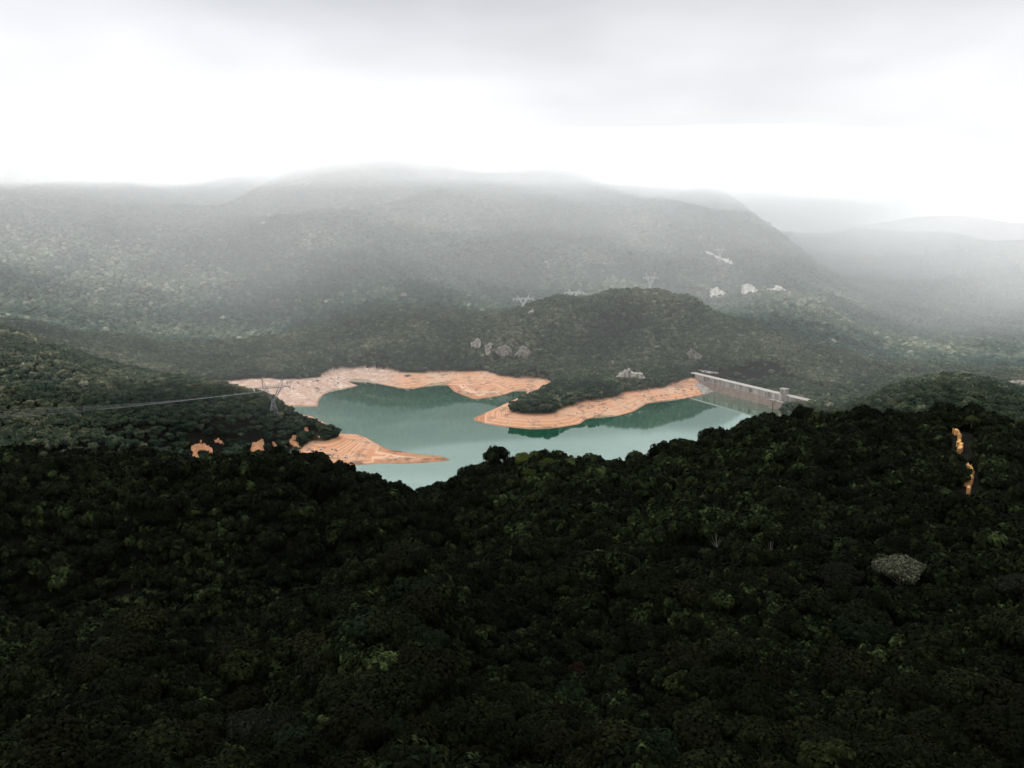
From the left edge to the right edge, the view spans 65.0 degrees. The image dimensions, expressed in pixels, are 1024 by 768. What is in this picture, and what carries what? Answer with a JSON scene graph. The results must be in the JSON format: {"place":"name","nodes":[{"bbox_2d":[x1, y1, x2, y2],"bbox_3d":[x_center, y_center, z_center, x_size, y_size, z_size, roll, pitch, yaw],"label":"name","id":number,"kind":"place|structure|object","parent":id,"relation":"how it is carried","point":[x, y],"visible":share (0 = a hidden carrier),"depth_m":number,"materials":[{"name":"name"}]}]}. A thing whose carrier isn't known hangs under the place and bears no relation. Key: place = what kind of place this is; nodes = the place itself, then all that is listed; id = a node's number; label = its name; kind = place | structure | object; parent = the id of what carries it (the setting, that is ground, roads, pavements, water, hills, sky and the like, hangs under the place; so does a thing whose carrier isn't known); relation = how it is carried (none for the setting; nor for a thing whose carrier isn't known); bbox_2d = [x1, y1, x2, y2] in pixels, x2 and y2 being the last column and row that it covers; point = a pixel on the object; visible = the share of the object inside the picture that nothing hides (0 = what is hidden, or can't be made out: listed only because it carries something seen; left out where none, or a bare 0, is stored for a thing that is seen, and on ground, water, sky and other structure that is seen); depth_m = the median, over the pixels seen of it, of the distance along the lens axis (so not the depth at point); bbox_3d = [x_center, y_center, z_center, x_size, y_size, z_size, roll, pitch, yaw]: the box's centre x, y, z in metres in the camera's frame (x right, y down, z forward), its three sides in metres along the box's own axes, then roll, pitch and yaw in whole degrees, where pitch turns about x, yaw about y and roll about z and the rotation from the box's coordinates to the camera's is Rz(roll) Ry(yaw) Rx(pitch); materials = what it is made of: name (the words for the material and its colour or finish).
{"place":"outdoors","nodes":[
{"label":"outdoors","id":0,"kind":"place"},
{"bbox_2d":[187,363,780,464],"bbox_3d":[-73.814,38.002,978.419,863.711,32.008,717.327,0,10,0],"label":"shore","id":1,"kind":"structure","parent":0,"point":[363,450],"depth_m":1111.61,"materials":[{"name":"soil"}]},
{"bbox_2d":[695,382,712,394],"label":"concrete apron","id":2,"kind":"object","parent":1,"relation":"on","point":[703,388],"visible":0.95,"depth_m":1161.04,"materials":[{"name":"grey concrete"}]},
{"bbox_2d":[691,372,815,409],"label":"dam","id":3,"kind":"structure","parent":1,"relation":"on","point":[772,399],"depth_m":1092.67,"materials":[{"name":"concrete"}]},
{"bbox_2d":[0,153,1023,745],"bbox_3d":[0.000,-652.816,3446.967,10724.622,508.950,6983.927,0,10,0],"label":"hills","id":4,"kind":"structure","parent":0,"point":[984,229],"depth_m":1868.31,"materials":[{"name":"plant"}]},
{"bbox_2d":[0,732,31,746],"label":"broadleaf tree","id":5,"kind":"object","parent":4,"relation":"on","point":[14,737],"visible":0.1,"depth_m":185.63,"materials":[{"name":"green plant"}]},
{"bbox_2d":[0,656,40,681],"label":"broadleaf tree","id":6,"kind":"object","parent":4,"relation":"on","point":[25,661],"visible":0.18,"depth_m":249.62,"materials":[{"name":"green plant"}]},
{"bbox_2d":[0,664,49,699],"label":"broadleaf tree","id":7,"kind":"object","parent":4,"relation":"on","point":[17,680],"visible":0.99,"depth_m":236.91,"materials":[{"name":"green plant"}]},
{"bbox_2d":[67,648,112,683],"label":"broadleaf tree","id":8,"kind":"object","parent":4,"relation":"on","point":[90,667],"visible":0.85,"depth_m":234.81,"materials":[{"name":"green plant"}]},
{"bbox_2d":[82,739,109,749],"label":"broadleaf tree","id":9,"kind":"object","parent":4,"relation":"on","point":[91,744],"visible":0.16,"depth_m":194.47,"materials":[{"name":"green plant"}]},
{"bbox_2d":[110,605,171,635],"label":"broadleaf tree","id":10,"kind":"object","parent":4,"relation":"on","point":[150,619],"visible":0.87,"depth_m":260.87,"materials":[{"name":"green plant"}]},
{"bbox_2d":[126,717,189,763],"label":"broadleaf tree","id":11,"kind":"object","parent":4,"relation":"on","point":[166,737],"visible":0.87,"depth_m":189.77,"materials":[{"name":"green plant"}]},
{"bbox_2d":[154,716,219,758],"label":"broadleaf tree","id":12,"kind":"object","parent":4,"relation":"on","point":[197,730],"visible":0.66,"depth_m":197.34,"materials":[{"name":"green plant"}]},
{"bbox_2d":[175,699,213,720],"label":"broadleaf tree","id":13,"kind":"object","parent":4,"relation":"on","point":[190,709],"visible":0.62,"depth_m":221.53,"materials":[{"name":"green plant"}]},
{"bbox_2d":[191,443,212,457],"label":"clay scar","id":14,"kind":"object","parent":4,"relation":"on","point":[195,448],"visible":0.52,"depth_m":782.89},
{"bbox_2d":[198,712,235,739],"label":"broadleaf tree","id":15,"kind":"object","parent":4,"relation":"on","point":[220,719],"visible":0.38,"depth_m":215.14,"materials":[{"name":"green plant"}]},
{"bbox_2d":[205,641,252,674],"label":"broadleaf tree","id":16,"kind":"object","parent":4,"relation":"on","point":[222,650],"visible":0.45,"depth_m":260.81,"materials":[{"name":"green plant"}]},
{"bbox_2d":[205,746,264,767],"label":"broadleaf tree","id":17,"kind":"object","parent":4,"relation":"on","point":[235,757],"visible":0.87,"depth_m":184.83,"materials":[{"name":"green plant"}]},
{"bbox_2d":[217,649,269,687],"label":"broadleaf tree","id":18,"kind":"object","parent":4,"relation":"on","point":[230,669],"visible":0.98,"depth_m":252.93,"materials":[{"name":"green plant"}]},
{"bbox_2d":[221,685,269,714],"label":"broadleaf tree","id":19,"kind":"object","parent":4,"relation":"on","point":[252,695],"visible":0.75,"depth_m":236.10,"materials":[{"name":"green plant"}]},
{"bbox_2d":[225,707,280,744],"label":"broadleaf tree","id":20,"kind":"object","parent":4,"relation":"on","point":[244,720],"visible":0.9,"depth_m":203.77,"materials":[{"name":"grey plant"}]},
{"bbox_2d":[229,730,278,754],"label":"broadleaf tree","id":21,"kind":"object","parent":4,"relation":"on","point":[254,745],"visible":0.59,"depth_m":198.75,"materials":[{"name":"green plant"}]},
{"bbox_2d":[231,633,277,657],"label":"broadleaf tree","id":22,"kind":"object","parent":4,"relation":"on","point":[258,642],"visible":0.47,"depth_m":265.87,"materials":[{"name":"green plant"}]},
{"bbox_2d":[250,439,263,451],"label":"clay scar","id":23,"kind":"object","parent":4,"relation":"on","point":[259,444],"visible":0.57,"depth_m":799.89},
{"bbox_2d":[253,376,291,415],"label":"pylon","id":24,"kind":"object","parent":4,"relation":"on","point":[276,387],"visible":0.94,"depth_m":842.81,"materials":[{"name":"metal"}]},
{"bbox_2d":[1,390,275,417],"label":"power line","id":25,"kind":"object","parent":24,"relation":"attached to","point":[132,403],"visible":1,"depth_m":793.90,"materials":[{"name":"grey metal"}]},
{"bbox_2d":[271,710,302,737],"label":"broadleaf tree","id":26,"kind":"object","parent":4,"relation":"on","point":[286,716],"visible":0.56,"depth_m":205.33,"materials":[{"name":"grey plant"}]},
{"bbox_2d":[270,722,313,748],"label":"broadleaf tree","id":27,"kind":"object","parent":4,"relation":"on","point":[298,731],"visible":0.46,"depth_m":199.58,"materials":[{"name":"green plant"}]},
{"bbox_2d":[283,630,330,662],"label":"broadleaf tree","id":28,"kind":"object","parent":4,"relation":"on","point":[298,650],"visible":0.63,"depth_m":243.30,"materials":[{"name":"green plant"}]},
{"bbox_2d":[314,671,354,705],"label":"broadleaf tree","id":29,"kind":"object","parent":4,"relation":"on","point":[339,678],"visible":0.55,"depth_m":214.34,"materials":[{"name":"green plant"}]},
{"bbox_2d":[336,557,374,583],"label":"broadleaf tree","id":30,"kind":"object","parent":4,"relation":"on","point":[352,571],"visible":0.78,"depth_m":284.67,"materials":[{"name":"green plant"}]},
{"bbox_2d":[338,612,378,647],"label":"broadleaf tree","id":31,"kind":"object","parent":4,"relation":"on","point":[355,623],"visible":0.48,"depth_m":235.59,"materials":[{"name":"green plant"}]},
{"bbox_2d":[354,757,378,767],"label":"broadleaf tree","id":32,"kind":"object","parent":4,"relation":"on","point":[371,762],"visible":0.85,"depth_m":177.16,"materials":[{"name":"green plant"}]},
{"bbox_2d":[352,661,387,681],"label":"broadleaf tree","id":33,"kind":"object","parent":4,"relation":"on","point":[376,668],"visible":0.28,"depth_m":217.95,"materials":[{"name":"green plant"}]},
{"bbox_2d":[353,699,405,749],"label":"broadleaf tree","id":34,"kind":"object","parent":4,"relation":"on","point":[395,719],"visible":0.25,"depth_m":192.72,"materials":[{"name":"green plant"}]},
{"bbox_2d":[375,544,415,574],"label":"broadleaf tree","id":35,"kind":"object","parent":4,"relation":"on","point":[389,560],"visible":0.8,"depth_m":278.41,"materials":[{"name":"green plant"}]},
{"bbox_2d":[382,728,428,751],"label":"broadleaf tree","id":36,"kind":"object","parent":4,"relation":"on","point":[404,737],"visible":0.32,"depth_m":186.66,"materials":[{"name":"green plant"}]},
{"bbox_2d":[386,711,440,743],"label":"broadleaf tree","id":37,"kind":"object","parent":4,"relation":"on","point":[417,721],"visible":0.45,"depth_m":191.74,"materials":[{"name":"green plant"}]},
{"bbox_2d":[387,645,460,690],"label":"broadleaf tree","id":38,"kind":"object","parent":4,"relation":"on","point":[442,662],"visible":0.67,"depth_m":214.71,"materials":[{"name":"green plant"}]},
{"bbox_2d":[400,585,453,623],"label":"broadleaf tree","id":39,"kind":"object","parent":4,"relation":"on","point":[434,604],"visible":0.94,"depth_m":246.11,"materials":[{"name":"green plant"}]},
{"bbox_2d":[409,624,450,650],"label":"broadleaf tree","id":40,"kind":"object","parent":4,"relation":"on","point":[426,636],"visible":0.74,"depth_m":230.37,"materials":[{"name":"green plant"}]},
{"bbox_2d":[424,741,449,761],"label":"broadleaf tree","id":41,"kind":"object","parent":4,"relation":"on","point":[444,749],"visible":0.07,"depth_m":185.07,"materials":[{"name":"green plant"}]},
{"bbox_2d":[449,744,469,762],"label":"broadleaf tree","id":42,"kind":"object","parent":4,"relation":"on","point":[458,750],"visible":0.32,"depth_m":187.98,"materials":[{"name":"green plant"}]},
{"bbox_2d":[436,696,488,750],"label":"broadleaf tree","id":43,"kind":"object","parent":4,"relation":"on","point":[467,716],"visible":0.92,"depth_m":194.58,"materials":[{"name":"green plant"}]},
{"bbox_2d":[455,745,495,758],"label":"broadleaf tree","id":44,"kind":"object","parent":4,"relation":"on","point":[479,750],"visible":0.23,"depth_m":190.60,"materials":[{"name":"green plant"}]},
{"bbox_2d":[471,338,480,347],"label":"rock outcrop","id":45,"kind":"object","parent":4,"relation":"on","point":[476,343],"visible":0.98,"depth_m":1339.46,"materials":[{"name":"stone"}]},
{"bbox_2d":[495,345,512,356],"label":"rock outcrop","id":46,"kind":"object","parent":4,"relation":"on","point":[504,350],"visible":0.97,"depth_m":1300.80,"materials":[{"name":"grey stone"}]},
{"bbox_2d":[485,682,528,717],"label":"broadleaf tree","id":47,"kind":"object","parent":4,"relation":"on","point":[509,694],"visible":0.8,"depth_m":223.53,"materials":[{"name":"green plant"}]},
{"bbox_2d":[0,146,1023,366],"bbox_3d":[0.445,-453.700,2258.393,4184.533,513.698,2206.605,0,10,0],"label":"mountain forest","id":48,"kind":"object","parent":4,"relation":"on","point":[958,340],"visible":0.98,"depth_m":1951.11,"materials":[{"name":"green plant"}]},
{"bbox_2d":[0,504,1023,767],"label":"foreground forest","id":49,"kind":"object","parent":4,"relation":"on","point":[508,610],"visible":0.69,"depth_m":261.25,"materials":[{"name":"green plant"}]},
{"bbox_2d":[0,401,1023,631],"bbox_3d":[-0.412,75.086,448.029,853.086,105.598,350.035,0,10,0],"label":"ridge forest","id":50,"kind":"object","parent":4,"relation":"on","point":[878,463],"visible":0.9,"depth_m":411.44,"materials":[{"name":"green plant"}]},
{"bbox_2d":[0,287,1023,415],"bbox_3d":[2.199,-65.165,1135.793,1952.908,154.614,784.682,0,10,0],"label":"hillside forest","id":51,"kind":"object","parent":4,"relation":"on","point":[104,358],"visible":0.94,"depth_m":1293.16,"materials":[{"name":"green plant"}]},
{"bbox_2d":[0,377,1023,457],"bbox_3d":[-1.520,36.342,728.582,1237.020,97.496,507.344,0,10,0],"label":"spur forest","id":52,"kind":"object","parent":4,"relation":"on","point":[26,428],"visible":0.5,"depth_m":803.43,"materials":[{"name":"green plant"}]},
{"bbox_2d":[515,452,530,463],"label":"broadleaf tree","id":53,"kind":"object","parent":4,"relation":"on","point":[520,457],"visible":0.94,"depth_m":495.53,"materials":[{"name":"green plant"}]},
{"bbox_2d":[514,346,531,356],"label":"rock outcrop","id":54,"kind":"object","parent":4,"relation":"on","point":[523,351],"visible":0.99,"depth_m":1279.98,"materials":[{"name":"grey stone"}]},
{"bbox_2d":[521,468,536,476],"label":"broadleaf tree","id":55,"kind":"object","parent":4,"relation":"on","point":[528,472],"visible":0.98,"depth_m":467.81,"materials":[{"name":"green plant"}]},
{"bbox_2d":[517,682,549,712],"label":"broadleaf tree","id":56,"kind":"object","parent":4,"relation":"on","point":[532,694],"visible":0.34,"depth_m":232.53,"materials":[{"name":"green plant"}]},
{"bbox_2d":[516,708,572,754],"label":"broadleaf tree","id":57,"kind":"object","parent":4,"relation":"on","point":[557,722],"visible":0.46,"depth_m":214.63,"materials":[{"name":"green plant"}]},
{"bbox_2d":[541,565,579,598],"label":"broadleaf tree","id":58,"kind":"object","parent":4,"relation":"on","point":[559,580],"visible":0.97,"depth_m":304.81,"materials":[{"name":"green plant"}]},
{"bbox_2d":[553,679,587,703],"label":"broadleaf tree","id":59,"kind":"object","parent":4,"relation":"on","point":[571,690],"visible":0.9,"depth_m":234.85,"materials":[{"name":"green plant"}]},
{"bbox_2d":[567,661,583,673],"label":"broadleaf tree","id":60,"kind":"object","parent":4,"relation":"on","point":[577,666],"visible":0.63,"depth_m":252.75,"materials":[{"name":"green plant"}]},
{"bbox_2d":[587,719,646,767],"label":"broadleaf tree","id":61,"kind":"object","parent":4,"relation":"on","point":[608,736],"visible":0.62,"depth_m":189.93,"materials":[{"name":"green plant"}]},
{"bbox_2d":[617,658,637,677],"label":"broadleaf tree","id":62,"kind":"object","parent":4,"relation":"on","point":[622,669],"visible":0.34,"depth_m":243.11,"materials":[{"name":"green plant"}]},
{"bbox_2d":[616,368,644,378],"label":"rock outcrop","id":63,"kind":"object","parent":4,"relation":"on","point":[628,372],"visible":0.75,"depth_m":1138.66,"materials":[{"name":"stone"}]},
{"bbox_2d":[630,726,681,767],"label":"broadleaf tree","id":64,"kind":"object","parent":4,"relation":"on","point":[664,742],"visible":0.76,"depth_m":190.04,"materials":[{"name":"green plant"}]},
{"bbox_2d":[662,670,704,699],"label":"broadleaf tree","id":65,"kind":"object","parent":4,"relation":"on","point":[671,682],"visible":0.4,"depth_m":226.63,"materials":[{"name":"green plant"}]},
{"bbox_2d":[686,349,702,359],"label":"rock outcrop","id":66,"kind":"object","parent":4,"relation":"on","point":[691,353],"visible":0.91,"depth_m":1284.13,"materials":[{"name":"grey stone"}]},
{"bbox_2d":[674,714,723,752],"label":"broadleaf tree","id":67,"kind":"object","parent":4,"relation":"on","point":[692,736],"visible":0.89,"depth_m":197.05,"materials":[{"name":"green plant"}]},
{"bbox_2d":[669,697,733,741],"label":"broadleaf tree","id":68,"kind":"object","parent":4,"relation":"on","point":[703,706],"visible":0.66,"depth_m":206.42,"materials":[{"name":"green plant"}]},
{"bbox_2d":[680,663,727,700],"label":"broadleaf tree","id":69,"kind":"object","parent":4,"relation":"on","point":[712,676],"visible":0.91,"depth_m":223.65,"materials":[{"name":"green plant"}]},
{"bbox_2d":[676,746,744,767],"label":"broadleaf tree","id":70,"kind":"object","parent":4,"relation":"on","point":[704,757],"visible":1,"depth_m":178.16,"materials":[{"name":"green plant"}]},
{"bbox_2d":[709,287,725,297],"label":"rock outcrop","id":71,"kind":"object","parent":4,"relation":"on","point":[716,291],"visible":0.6,"depth_m":1807.49,"materials":[{"name":"stone"}]},
{"bbox_2d":[706,629,759,668],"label":"broadleaf tree","id":72,"kind":"object","parent":4,"relation":"on","point":[723,651],"visible":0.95,"depth_m":237.44,"materials":[{"name":"green plant"}]},
{"bbox_2d":[722,713,758,748],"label":"broadleaf tree","id":73,"kind":"object","parent":4,"relation":"on","point":[729,726],"visible":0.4,"depth_m":197.51,"materials":[{"name":"green plant"}]},
{"bbox_2d":[741,283,757,293],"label":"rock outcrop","id":74,"kind":"object","parent":4,"relation":"on","point":[746,288],"visible":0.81,"depth_m":1777.01,"materials":[{"name":"stone"}]},
{"bbox_2d":[730,539,774,568],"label":"broadleaf tree","id":75,"kind":"object","parent":4,"relation":"on","point":[753,557],"visible":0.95,"depth_m":299.22,"materials":[{"name":"green plant"}]},
{"bbox_2d":[737,715,783,752],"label":"broadleaf tree","id":76,"kind":"object","parent":4,"relation":"on","point":[764,733],"visible":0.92,"depth_m":192.66,"materials":[{"name":"green plant"}]},
{"bbox_2d":[757,755,795,767],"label":"broadleaf tree","id":77,"kind":"object","parent":4,"relation":"on","point":[768,764],"visible":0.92,"depth_m":177.03,"materials":[{"name":"green plant"}]},
{"bbox_2d":[781,714,829,748],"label":"broadleaf tree","id":78,"kind":"object","parent":4,"relation":"on","point":[794,726],"visible":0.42,"depth_m":188.20,"materials":[{"name":"green plant"}]},
{"bbox_2d":[794,589,841,619],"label":"broadleaf tree","id":79,"kind":"object","parent":4,"relation":"on","point":[821,605],"visible":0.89,"depth_m":257.56,"materials":[{"name":"green plant"}]},
{"bbox_2d":[796,736,861,767],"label":"broadleaf tree","id":80,"kind":"object","parent":4,"relation":"on","point":[827,750],"visible":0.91,"depth_m":171.61,"materials":[{"name":"green plant"}]},
{"bbox_2d":[811,744,861,767],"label":"broadleaf tree","id":81,"kind":"object","parent":4,"relation":"on","point":[842,763],"visible":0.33,"depth_m":170.07,"materials":[{"name":"green plant"}]},
{"bbox_2d":[819,561,865,587],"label":"broadleaf tree","id":82,"kind":"object","parent":4,"relation":"on","point":[835,573],"visible":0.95,"depth_m":273.92,"materials":[{"name":"grey plant"}]},
{"bbox_2d":[817,646,883,684],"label":"broadleaf tree","id":83,"kind":"object","parent":4,"relation":"on","point":[855,662],"visible":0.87,"depth_m":210.63,"materials":[{"name":"green plant"}]},
{"bbox_2d":[833,615,887,643],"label":"broadleaf tree","id":84,"kind":"object","parent":4,"relation":"on","point":[848,629],"visible":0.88,"depth_m":232.53,"materials":[{"name":"green plant"}]},
{"bbox_2d":[834,598,892,627],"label":"broadleaf tree","id":85,"kind":"object","parent":4,"relation":"on","point":[858,611],"visible":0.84,"depth_m":240.75,"materials":[{"name":"green plant"}]},
{"bbox_2d":[828,688,906,735],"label":"broadleaf tree","id":86,"kind":"object","parent":4,"relation":"on","point":[849,704],"visible":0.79,"depth_m":183.82,"materials":[{"name":"green plant"}]},
{"bbox_2d":[883,672,914,692],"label":"broadleaf tree","id":87,"kind":"object","parent":4,"relation":"on","point":[886,681],"visible":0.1,"depth_m":204.16,"materials":[{"name":"green plant"}]},
{"bbox_2d":[871,553,927,584],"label":"broadleaf tree","id":88,"kind":"object","parent":4,"relation":"on","point":[896,566],"visible":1,"depth_m":262.26,"materials":[{"name":"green plant"}]},
{"bbox_2d":[906,659,939,675],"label":"broadleaf tree","id":89,"kind":"object","parent":4,"relation":"on","point":[932,669],"visible":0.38,"depth_m":209.38,"materials":[{"name":"green plant"}]},
{"bbox_2d":[900,705,955,743],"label":"broadleaf tree","id":90,"kind":"object","parent":4,"relation":"on","point":[908,715],"visible":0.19,"depth_m":189.03,"materials":[{"name":"green plant"}]},
{"bbox_2d":[945,420,962,428],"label":"broadleaf tree","id":91,"kind":"object","parent":4,"relation":"on","point":[952,425],"visible":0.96,"depth_m":485.17,"materials":[{"name":"green plant"}]},
{"bbox_2d":[931,668,982,707],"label":"broadleaf tree","id":92,"kind":"object","parent":4,"relation":"on","point":[968,680],"visible":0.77,"depth_m":195.80,"materials":[{"name":"green plant"}]},
{"bbox_2d":[956,439,962,453],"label":"dirt track","id":93,"kind":"structure","parent":4,"relation":"on","point":[959,444],"depth_m":457.29,"materials":[{"name":"orange soil"}]},
{"bbox_2d":[961,463,974,486],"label":"dirt track","id":94,"kind":"structure","parent":4,"relation":"on","point":[965,483],"depth_m":395.77,"materials":[{"name":"brown soil"}]},
{"bbox_2d":[964,415,980,426],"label":"broadleaf tree","id":95,"kind":"object","parent":4,"relation":"on","point":[971,418],"visible":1,"depth_m":477.69,"materials":[{"name":"green plant"}]},
{"bbox_2d":[956,741,1006,764],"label":"broadleaf tree","id":96,"kind":"object","parent":4,"relation":"on","point":[987,750],"visible":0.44,"depth_m":174.51,"materials":[{"name":"green plant"}]},
{"bbox_2d":[974,608,1023,651],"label":"broadleaf tree","id":97,"kind":"object","parent":4,"relation":"on","point":[1011,622],"visible":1,"depth_m":224.30,"materials":[{"name":"green plant"}]},
{"bbox_2d":[995,572,1023,600],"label":"broadleaf tree","id":98,"kind":"object","parent":4,"relation":"on","point":[1011,583],"visible":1,"depth_m":242.72,"materials":[{"name":"grey plant"}]},
{"bbox_2d":[0,0,1023,229],"label":"sky","id":99,"kind":"structure","parent":0,"point":[805,113],"materials":[{"name":"white"}]},
{"bbox_2d":[292,379,780,489],"bbox_3d":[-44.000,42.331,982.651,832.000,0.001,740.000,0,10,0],"label":"water","id":100,"kind":"structure","parent":0,"point":[437,419],"depth_m":946.04,"materials":[{"name":"teal liquid"}]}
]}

